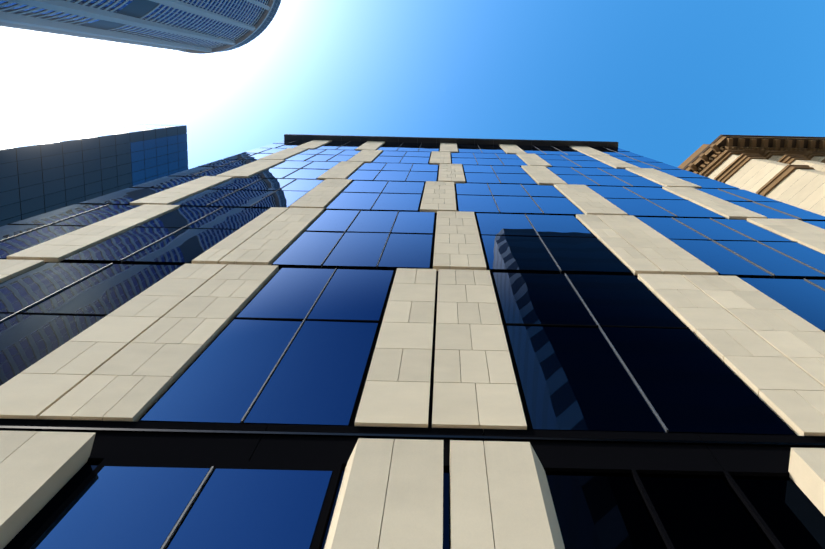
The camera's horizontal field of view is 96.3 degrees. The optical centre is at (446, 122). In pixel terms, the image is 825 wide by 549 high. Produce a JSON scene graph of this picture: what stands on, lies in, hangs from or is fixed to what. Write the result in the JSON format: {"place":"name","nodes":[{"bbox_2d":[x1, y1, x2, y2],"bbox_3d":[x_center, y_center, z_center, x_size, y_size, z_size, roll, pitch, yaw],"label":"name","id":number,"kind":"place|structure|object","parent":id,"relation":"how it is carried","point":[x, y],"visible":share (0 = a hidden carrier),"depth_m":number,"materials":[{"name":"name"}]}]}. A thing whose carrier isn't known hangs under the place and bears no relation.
{"place":"outdoors","nodes":[
{"label":"outdoors","id":0,"kind":"place"},
{"bbox_2d":[0,0,824,168],"label":"sky","id":1,"kind":"structure","parent":0,"point":[661,80],"materials":[{"name":"blue"}]},
{"label":"ground surface","id":2,"kind":"structure","parent":0,"visible":0},
{"bbox_2d":[0,121,187,226],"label":"grey panel building","id":3,"kind":"structure","parent":2,"relation":"on","point":[45,167],"depth_m":40.55,"materials":[{"name":"grey"}]},
{"bbox_2d":[0,0,280,53],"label":"skyscraper","id":4,"kind":"structure","parent":2,"relation":"on","point":[200,26],"depth_m":71.56,"materials":[{"name":"blue glass"}]},
{"bbox_2d":[0,419,824,548],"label":"building's lower storey","id":5,"kind":"object","parent":2,"relation":"on","point":[77,484],"visible":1,"depth_m":3.49,"materials":[{"name":"glass"}]},
{"bbox_2d":[0,140,824,435],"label":"facade","id":6,"kind":"structure","parent":5,"relation":"on","point":[427,285],"depth_m":6.82,"materials":[{"name":"glass"}]},
{"bbox_2d":[284,134,617,147],"bbox_3d":[0.370,1.582,27.401,24.400,1.100,0.990,1,-85,0],"label":"roof canopy","id":7,"kind":"object","parent":6,"relation":"on","point":[385,139],"visible":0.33,"depth_m":26.83,"materials":[{"name":"black metal"}]},
{"bbox_2d":[677,135,824,215],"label":"classical building","id":8,"kind":"structure","parent":2,"relation":"on","point":[789,170],"depth_m":24.37,"materials":[{"name":"stone"}]}
]}

